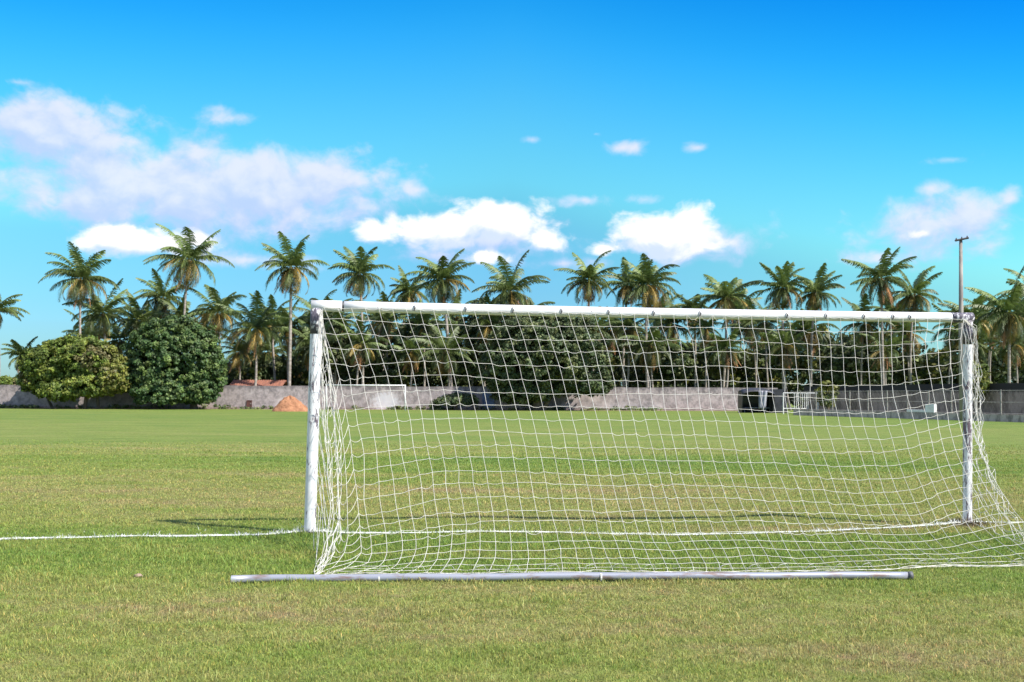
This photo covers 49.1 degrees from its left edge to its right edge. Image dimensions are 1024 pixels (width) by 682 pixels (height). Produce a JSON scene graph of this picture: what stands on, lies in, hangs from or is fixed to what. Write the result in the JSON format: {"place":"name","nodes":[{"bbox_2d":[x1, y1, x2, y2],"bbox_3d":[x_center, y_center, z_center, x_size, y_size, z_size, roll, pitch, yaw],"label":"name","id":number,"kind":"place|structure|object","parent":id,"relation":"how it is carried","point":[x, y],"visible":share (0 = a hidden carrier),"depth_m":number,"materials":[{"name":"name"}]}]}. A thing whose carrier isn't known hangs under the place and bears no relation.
{"place":"outdoors","nodes":[
{"label":"outdoors","id":0,"kind":"place"},
{"bbox_2d":[87,408,656,410],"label":"dirt path","id":1,"kind":"structure","parent":0,"point":[389,409],"depth_m":116.79,"materials":[{"name":"soil"}]},
{"bbox_2d":[0,398,1023,681],"bbox_3d":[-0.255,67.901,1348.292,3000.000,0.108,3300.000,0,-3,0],"label":"ground","id":2,"kind":"structure","parent":0,"point":[108,428],"depth_m":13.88,"materials":[{"name":"green plant"}]},
{"bbox_2d":[0,375,17,384],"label":"shrub","id":3,"kind":"object","parent":2,"relation":"on","point":[6,380],"visible":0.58,"depth_m":119.88,"materials":[{"name":"green plant"}]},
{"bbox_2d":[0,294,29,327],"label":"palm tree","id":4,"kind":"object","parent":2,"relation":"on","point":[13,311],"visible":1,"depth_m":122.75,"materials":[{"name":"green plant"}]},
{"bbox_2d":[0,336,37,372],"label":"palm tree","id":5,"kind":"object","parent":2,"relation":"on","point":[18,350],"visible":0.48,"depth_m":127.36,"materials":[{"name":"green plant"}]},
{"bbox_2d":[15,332,131,408],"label":"almond tree","id":6,"kind":"object","parent":2,"relation":"on","point":[66,368],"visible":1,"depth_m":112.12,"materials":[{"name":"green plant"}]},
{"bbox_2d":[38,241,119,334],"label":"palm tree","id":7,"kind":"object","parent":2,"relation":"on","point":[79,272],"visible":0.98,"depth_m":125.85,"materials":[{"name":"green plant"}]},
{"bbox_2d":[62,309,115,340],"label":"palm tree","id":8,"kind":"object","parent":2,"relation":"on","point":[77,331],"visible":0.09,"depth_m":141.69,"materials":[{"name":"green plant"}]},
{"bbox_2d":[62,278,141,341],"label":"palm tree","id":9,"kind":"object","parent":2,"relation":"on","point":[98,316],"visible":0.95,"depth_m":129.75,"materials":[{"name":"green plant"}]},
{"bbox_2d":[94,319,137,355],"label":"palm tree","id":10,"kind":"object","parent":2,"relation":"on","point":[118,335],"visible":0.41,"depth_m":135.22,"materials":[{"name":"green plant"}]},
{"bbox_2d":[111,291,161,340],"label":"palm tree","id":11,"kind":"object","parent":2,"relation":"on","point":[142,315],"visible":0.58,"depth_m":133.70,"materials":[{"name":"green plant"}]},
{"bbox_2d":[121,305,170,328],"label":"palm tree","id":12,"kind":"object","parent":2,"relation":"on","point":[148,309],"visible":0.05,"depth_m":142.60,"materials":[{"name":"green plant"}]},
{"bbox_2d":[133,268,189,318],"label":"palm tree","id":13,"kind":"object","parent":2,"relation":"on","point":[158,287],"visible":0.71,"depth_m":135.70,"materials":[{"name":"green plant"}]},
{"bbox_2d":[119,313,228,408],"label":"mango tree","id":14,"kind":"object","parent":2,"relation":"on","point":[160,348],"visible":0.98,"depth_m":112.54,"materials":[{"name":"green plant"}]},
{"bbox_2d":[147,286,203,373],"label":"palm tree","id":15,"kind":"object","parent":2,"relation":"on","point":[179,311],"visible":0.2,"depth_m":134.22,"materials":[{"name":"green plant"}]},
{"bbox_2d":[142,223,234,314],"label":"palm tree","id":16,"kind":"object","parent":2,"relation":"on","point":[189,265],"visible":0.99,"depth_m":127.06,"materials":[{"name":"green plant"}]},
{"bbox_2d":[187,284,253,344],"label":"palm tree","id":17,"kind":"object","parent":2,"relation":"on","point":[218,319],"visible":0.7,"depth_m":130.60,"materials":[{"name":"green plant"}]},
{"bbox_2d":[221,336,264,379],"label":"palm tree","id":18,"kind":"object","parent":2,"relation":"on","point":[234,356],"visible":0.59,"depth_m":133.94,"materials":[{"name":"green plant"}]},
{"bbox_2d":[214,290,302,385],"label":"palm tree","id":19,"kind":"object","parent":2,"relation":"on","point":[258,331],"visible":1,"depth_m":122.78,"materials":[{"name":"green plant"}]},
{"bbox_2d":[230,380,287,385],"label":"house","id":20,"kind":"structure","parent":2,"relation":"on","point":[263,382],"depth_m":124.27,"materials":[{"name":"paint"}]},
{"bbox_2d":[245,337,293,370],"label":"palm tree","id":21,"kind":"object","parent":2,"relation":"on","point":[266,347],"visible":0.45,"depth_m":141.57,"materials":[{"name":"green plant"}]},
{"bbox_2d":[249,293,297,379],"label":"palm tree","id":22,"kind":"object","parent":2,"relation":"on","point":[272,300],"visible":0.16,"depth_m":133.89,"materials":[{"name":"green plant"}]},
{"bbox_2d":[264,298,309,381],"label":"palm tree","id":23,"kind":"object","parent":2,"relation":"on","point":[285,343],"visible":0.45,"depth_m":127.44,"materials":[{"name":"green plant"}]},
{"bbox_2d":[272,395,307,411],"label":"earth heap","id":24,"kind":"object","parent":2,"relation":"on","point":[290,403],"visible":0.98,"depth_m":101.37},
{"bbox_2d":[255,231,329,385],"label":"palm tree","id":25,"kind":"object","parent":2,"relation":"on","point":[290,276],"visible":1,"depth_m":120.88,"materials":[{"name":"green plant"}]},
{"bbox_2d":[269,341,322,378],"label":"palm tree","id":26,"kind":"object","parent":2,"relation":"on","point":[299,374],"visible":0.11,"depth_m":141.41,"materials":[{"name":"green plant"}]},
{"bbox_2d":[285,289,336,326],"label":"palm tree","id":27,"kind":"object","parent":2,"relation":"on","point":[303,309],"visible":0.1,"depth_m":147.44,"materials":[{"name":"green plant"}]},
{"bbox_2d":[292,313,334,364],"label":"palm tree","id":28,"kind":"object","parent":2,"relation":"on","point":[305,344],"visible":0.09,"depth_m":129.25,"materials":[{"name":"green plant"}]},
{"bbox_2d":[282,315,345,370],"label":"palm tree","id":29,"kind":"object","parent":2,"relation":"on","point":[304,349],"visible":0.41,"depth_m":125.21,"materials":[{"name":"green plant"}]},
{"bbox_2d":[294,297,360,384],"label":"palm tree","id":30,"kind":"object","parent":2,"relation":"on","point":[328,298],"visible":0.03,"depth_m":136.81,"materials":[{"name":"green plant"}]},
{"bbox_2d":[299,312,357,384],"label":"palm tree","id":31,"kind":"object","parent":2,"relation":"on","point":[335,352],"visible":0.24,"depth_m":129.42,"materials":[{"name":"green plant"}]},
{"bbox_2d":[0,403,661,410],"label":"weeds","id":32,"kind":"object","parent":2,"relation":"on","point":[204,406],"visible":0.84,"depth_m":117.28,"materials":[{"name":"green plant"}]},
{"bbox_2d":[323,299,356,384],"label":"palm tree","id":33,"kind":"object","parent":2,"relation":"on","point":[343,320],"visible":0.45,"depth_m":129.86,"materials":[{"name":"green plant"}]},
{"bbox_2d":[327,246,394,384],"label":"palm tree","id":34,"kind":"object","parent":2,"relation":"on","point":[359,266],"visible":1,"depth_m":123.98,"materials":[{"name":"green plant"}]},
{"bbox_2d":[332,316,391,384],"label":"palm tree","id":35,"kind":"object","parent":2,"relation":"on","point":[355,344],"visible":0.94,"depth_m":122.93,"materials":[{"name":"green plant"}]},
{"bbox_2d":[326,385,405,410],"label":"football goal","id":36,"kind":"object","parent":2,"relation":"on","point":[368,385],"visible":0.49,"depth_m":109.86,"materials":[{"name":"white metal"}]},
{"bbox_2d":[351,293,400,384],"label":"palm tree","id":37,"kind":"object","parent":2,"relation":"on","point":[372,315],"visible":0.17,"depth_m":137.68,"materials":[{"name":"green plant"}]},
{"bbox_2d":[354,291,409,384],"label":"palm tree","id":38,"kind":"object","parent":2,"relation":"on","point":[388,325],"visible":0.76,"depth_m":130.03,"materials":[{"name":"green plant"}]},
{"bbox_2d":[0,385,777,410],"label":"boundary wall","id":39,"kind":"structure","parent":2,"relation":"on","point":[237,396],"depth_m":117.84,"materials":[{"name":"grey concrete"}]},
{"bbox_2d":[482,392,493,408],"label":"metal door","id":40,"kind":"structure","parent":39,"relation":"attached to","point":[490,404],"depth_m":117.77,"materials":[{"name":"metal"}]},
{"bbox_2d":[369,313,444,386],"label":"bushy tree","id":41,"kind":"object","parent":2,"relation":"on","point":[392,370],"visible":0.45,"depth_m":130.56,"materials":[{"name":"green plant"}]},
{"bbox_2d":[382,331,436,386],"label":"palm tree","id":42,"kind":"object","parent":2,"relation":"on","point":[414,355],"visible":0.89,"depth_m":124.76,"materials":[{"name":"green plant"}]},
{"bbox_2d":[387,265,431,386],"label":"palm tree","id":43,"kind":"object","parent":2,"relation":"on","point":[405,288],"visible":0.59,"depth_m":132.93,"materials":[{"name":"green plant"}]},
{"bbox_2d":[399,300,449,386],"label":"palm tree","id":44,"kind":"object","parent":2,"relation":"on","point":[418,318],"visible":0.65,"depth_m":126.42,"materials":[{"name":"green plant"}]},
{"bbox_2d":[395,314,457,379],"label":"palm tree","id":45,"kind":"object","parent":2,"relation":"on","point":[441,326],"visible":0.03,"depth_m":138.38,"materials":[{"name":"green plant"}]},
{"bbox_2d":[403,248,475,385],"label":"palm tree","id":46,"kind":"object","parent":2,"relation":"on","point":[441,289],"visible":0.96,"depth_m":123.86,"materials":[{"name":"green plant"}]},
{"bbox_2d":[409,323,474,385],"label":"palm tree","id":47,"kind":"object","parent":2,"relation":"on","point":[442,355],"visible":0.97,"depth_m":121.84,"materials":[{"name":"green plant"}]},
{"bbox_2d":[430,392,478,409],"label":"shrub","id":48,"kind":"object","parent":2,"relation":"on","point":[465,399],"visible":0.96,"depth_m":114.20,"materials":[{"name":"green plant"}]},
{"bbox_2d":[431,288,477,332],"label":"palm tree","id":49,"kind":"object","parent":2,"relation":"on","point":[455,317],"visible":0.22,"depth_m":149.53,"materials":[{"name":"green plant"}]},
{"bbox_2d":[437,316,474,386],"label":"palm tree","id":50,"kind":"object","parent":2,"relation":"on","point":[455,322],"visible":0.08,"depth_m":138.20,"materials":[{"name":"green plant"}]},
{"bbox_2d":[448,296,505,386],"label":"palm tree","id":51,"kind":"object","parent":2,"relation":"on","point":[471,368],"visible":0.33,"depth_m":131.17,"materials":[{"name":"green plant"}]},
{"bbox_2d":[457,293,508,385],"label":"palm tree","id":52,"kind":"object","parent":2,"relation":"on","point":[488,329],"visible":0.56,"depth_m":125.93,"materials":[{"name":"green plant"}]},
{"bbox_2d":[0,521,1015,538],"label":"goal line","id":53,"kind":"object","parent":2,"relation":"on","point":[508,531],"visible":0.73,"depth_m":12.13,"materials":[{"name":"white paint"}]},
{"bbox_2d":[471,250,550,321],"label":"palm tree","id":54,"kind":"object","parent":2,"relation":"on","point":[510,294],"visible":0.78,"depth_m":125.75,"materials":[{"name":"green plant"}]},
{"bbox_2d":[18,320,1023,407],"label":"undergrowth","id":55,"kind":"object","parent":2,"relation":"on","point":[433,377],"visible":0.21,"depth_m":139.78,"materials":[{"name":"green plant"}]},
{"bbox_2d":[497,301,555,319],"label":"palm tree","id":56,"kind":"object","parent":2,"relation":"on","point":[546,303],"visible":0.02,"depth_m":147.18,"materials":[{"name":"green plant"}]},
{"bbox_2d":[474,316,615,410],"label":"mango tree","id":57,"kind":"object","parent":2,"relation":"on","point":[542,375],"visible":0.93,"depth_m":112.75,"materials":[{"name":"green plant"}]},
{"bbox_2d":[231,571,913,582],"bbox_3d":[0.512,1.871,8.873,5.414,0.077,0.086,0,-3,-3],"label":"steel pipe","id":58,"kind":"object","parent":2,"relation":"on","point":[601,576],"visible":0.96,"depth_m":8.86,"materials":[{"name":"metal"}]},
{"bbox_2d":[554,250,619,371],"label":"palm tree","id":59,"kind":"object","parent":2,"relation":"on","point":[590,283],"visible":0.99,"depth_m":125.94,"materials":[{"name":"green plant"}]},
{"bbox_2d":[590,306,623,370],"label":"palm tree","id":60,"kind":"object","parent":2,"relation":"on","point":[600,320],"visible":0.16,"depth_m":122.17,"materials":[{"name":"green plant"}]},
{"bbox_2d":[594,306,635,377],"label":"palm tree","id":61,"kind":"object","parent":2,"relation":"on","point":[612,346],"visible":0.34,"depth_m":137.57,"materials":[{"name":"green plant"}]},
{"bbox_2d":[601,257,651,386],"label":"palm tree","id":62,"kind":"object","parent":2,"relation":"on","point":[625,291],"visible":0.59,"depth_m":132.86,"materials":[{"name":"green plant"}]},
{"bbox_2d":[604,307,658,386],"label":"palm tree","id":63,"kind":"object","parent":2,"relation":"on","point":[631,330],"visible":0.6,"depth_m":126.46,"materials":[{"name":"green plant"}]},
{"bbox_2d":[615,253,680,387],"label":"palm tree","id":64,"kind":"object","parent":2,"relation":"on","point":[646,277],"visible":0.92,"depth_m":124.76,"materials":[{"name":"green plant"}]},
{"bbox_2d":[617,318,687,387],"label":"palm tree","id":65,"kind":"object","parent":2,"relation":"on","point":[652,359],"visible":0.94,"depth_m":124.64,"materials":[{"name":"green plant"}]},
{"bbox_2d":[634,291,682,334],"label":"palm tree","id":66,"kind":"object","parent":2,"relation":"on","point":[662,303],"visible":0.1,"depth_m":149.44,"materials":[{"name":"green plant"}]},
{"bbox_2d":[304,300,1023,573],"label":"football goal","id":67,"kind":"object","parent":2,"relation":"on","point":[320,307],"visible":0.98,"depth_m":11.82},
{"bbox_2d":[633,333,697,386],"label":"bushy tree","id":68,"kind":"object","parent":2,"relation":"on","point":[678,370],"visible":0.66,"depth_m":133.14,"materials":[{"name":"green plant"}]},
{"bbox_2d":[641,294,699,386],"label":"palm tree","id":69,"kind":"object","parent":2,"relation":"on","point":[670,331],"visible":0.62,"depth_m":134.62,"materials":[{"name":"green plant"}]},
{"bbox_2d":[670,292,714,386],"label":"palm tree","id":70,"kind":"object","parent":2,"relation":"on","point":[687,304],"visible":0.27,"depth_m":133.86,"materials":[{"name":"green plant"}]},
{"bbox_2d":[681,303,722,386],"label":"palm tree","id":71,"kind":"object","parent":2,"relation":"on","point":[705,323],"visible":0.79,"depth_m":126.43,"materials":[{"name":"green plant"}]},
{"bbox_2d":[687,274,762,386],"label":"palm tree","id":72,"kind":"object","parent":2,"relation":"on","point":[723,290],"visible":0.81,"depth_m":125.89,"materials":[{"name":"green plant"}]},
{"bbox_2d":[701,325,752,387],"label":"palm tree","id":73,"kind":"object","parent":2,"relation":"on","point":[729,356],"visible":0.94,"depth_m":122.69,"materials":[{"name":"green plant"}]},
{"bbox_2d":[716,282,762,365],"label":"palm tree","id":74,"kind":"object","parent":2,"relation":"on","point":[743,291],"visible":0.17,"depth_m":146.92,"materials":[{"name":"green plant"}]},
{"bbox_2d":[722,300,767,387],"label":"palm tree","id":75,"kind":"object","parent":2,"relation":"on","point":[748,333],"visible":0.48,"depth_m":136.10,"materials":[{"name":"green plant"}]},
{"bbox_2d":[738,388,774,412],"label":"team shelter","id":76,"kind":"object","parent":2,"relation":"on","point":[756,403],"visible":0.92,"depth_m":104.87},
{"bbox_2d":[742,298,790,387],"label":"palm tree","id":77,"kind":"object","parent":2,"relation":"on","point":[770,324],"visible":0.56,"depth_m":130.66,"materials":[{"name":"green plant"}]},
{"bbox_2d":[769,389,786,412],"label":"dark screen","id":78,"kind":"object","parent":2,"relation":"on","point":[778,401],"visible":0.76,"depth_m":104.44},
{"bbox_2d":[749,261,809,388],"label":"palm tree","id":79,"kind":"object","parent":2,"relation":"on","point":[783,289],"visible":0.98,"depth_m":123.88,"materials":[{"name":"green plant"}]},
{"bbox_2d":[749,321,819,409],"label":"palm tree","id":80,"kind":"object","parent":2,"relation":"on","point":[787,349],"visible":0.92,"depth_m":123.47,"materials":[{"name":"green plant"}]},
{"bbox_2d":[783,393,818,413],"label":"metal gate","id":81,"kind":"structure","parent":2,"relation":"on","point":[798,402],"depth_m":96.83,"materials":[{"name":"white metal"}]},
{"bbox_2d":[776,307,839,385],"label":"palm tree","id":82,"kind":"object","parent":2,"relation":"on","point":[806,325],"visible":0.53,"depth_m":136.91,"materials":[{"name":"green plant"}]},
{"bbox_2d":[787,263,845,385],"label":"palm tree","id":83,"kind":"object","parent":2,"relation":"on","point":[817,288],"visible":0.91,"depth_m":125.93,"materials":[{"name":"green plant"}]},
{"bbox_2d":[815,380,839,408],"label":"shrub","id":84,"kind":"object","parent":2,"relation":"on","point":[833,387],"visible":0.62,"depth_m":90.87,"materials":[{"name":"green plant"}]},
{"bbox_2d":[820,339,886,385],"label":"bushy tree","id":85,"kind":"object","parent":2,"relation":"on","point":[836,362],"visible":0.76,"depth_m":133.72,"materials":[{"name":"green plant"}]},
{"bbox_2d":[836,293,894,384],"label":"palm tree","id":86,"kind":"object","parent":2,"relation":"on","point":[864,326],"visible":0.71,"depth_m":130.36,"materials":[{"name":"green plant"}]},
{"bbox_2d":[841,247,916,384],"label":"palm tree","id":87,"kind":"object","parent":2,"relation":"on","point":[881,271],"visible":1,"depth_m":119.80,"materials":[{"name":"green plant"}]},
{"bbox_2d":[851,325,912,384],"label":"palm tree","id":88,"kind":"object","parent":2,"relation":"on","point":[887,354],"visible":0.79,"depth_m":125.53,"materials":[{"name":"green plant"}]},
{"bbox_2d":[869,293,925,379],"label":"palm tree","id":89,"kind":"object","parent":2,"relation":"on","point":[891,308],"visible":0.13,"depth_m":148.15,"materials":[{"name":"green plant"}]},
{"bbox_2d":[793,410,1023,421],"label":"wall","id":90,"kind":"structure","parent":2,"relation":"on","point":[986,417],"depth_m":77.58,"materials":[{"name":"grey concrete"}]},
{"bbox_2d":[790,390,1023,413],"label":"wire fence","id":91,"kind":"object","parent":90,"relation":"on","point":[887,391],"visible":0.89,"depth_m":78.75,"materials":[{"name":"grey metal"}]},
{"bbox_2d":[907,404,936,412],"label":"concrete step","id":92,"kind":"object","parent":90,"relation":"on","point":[930,408],"visible":0.91,"depth_m":75.75,"materials":[{"name":"white concrete"}]},
{"bbox_2d":[883,309,934,378],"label":"palm tree","id":93,"kind":"object","parent":2,"relation":"on","point":[907,327],"visible":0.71,"depth_m":138.58,"materials":[{"name":"green plant"}]},
{"bbox_2d":[804,383,1023,414],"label":"wall","id":94,"kind":"structure","parent":2,"relation":"on","point":[1016,408],"depth_m":84.63,"materials":[{"name":"grey concrete"}]},
{"bbox_2d":[886,264,944,383],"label":"palm tree","id":95,"kind":"object","parent":2,"relation":"on","point":[916,300],"visible":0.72,"depth_m":126.96,"materials":[{"name":"green plant"}]},
{"bbox_2d":[918,303,988,383],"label":"palm tree","id":96,"kind":"object","parent":2,"relation":"on","point":[955,342],"visible":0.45,"depth_m":127.52,"materials":[{"name":"green plant"}]},
{"bbox_2d":[955,236,968,420],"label":"utility pole","id":97,"kind":"object","parent":2,"relation":"on","point":[960,324],"visible":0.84,"depth_m":72.05,"materials":[{"name":"concrete"}]},
{"bbox_2d":[937,294,995,360],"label":"palm tree","id":98,"kind":"object","parent":2,"relation":"on","point":[976,311],"visible":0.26,"depth_m":112.08,"materials":[{"name":"green plant"}]},
{"bbox_2d":[939,321,1006,363],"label":"palm tree","id":99,"kind":"object","parent":2,"relation":"on","point":[979,346],"visible":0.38,"depth_m":124.22,"materials":[{"name":"green plant"}]},
{"bbox_2d":[972,361,992,413],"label":"shrub","id":100,"kind":"object","parent":2,"relation":"on","point":[984,381],"visible":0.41,"depth_m":77.39,"materials":[{"name":"green plant"}]},
{"bbox_2d":[963,292,1007,313],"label":"palm tree","id":101,"kind":"object","parent":2,"relation":"on","point":[999,297],"visible":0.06,"depth_m":142.79,"materials":[{"name":"green plant"}]},
{"bbox_2d":[956,266,1023,382],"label":"palm tree","id":102,"kind":"object","parent":2,"relation":"on","point":[1010,321],"visible":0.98,"depth_m":99.80,"materials":[{"name":"green plant"}]},
{"bbox_2d":[983,298,1003,380],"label":"palm tree","id":103,"kind":"object","parent":2,"relation":"on","point":[994,337],"visible":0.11,"depth_m":130.04,"materials":[{"name":"green plant"}]},
{"bbox_2d":[986,324,1023,382],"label":"palm tree","id":104,"kind":"object","parent":2,"relation":"on","point":[1015,353],"visible":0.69,"depth_m":122.54,"materials":[{"name":"green plant"}]},
{"bbox_2d":[994,268,1023,320],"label":"palm tree","id":105,"kind":"object","parent":2,"relation":"on","point":[1009,281],"visible":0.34,"depth_m":105.00,"materials":[{"name":"green plant"}]},
{"bbox_2d":[0,0,1023,390],"label":"sky","id":106,"kind":"structure","parent":0,"point":[718,139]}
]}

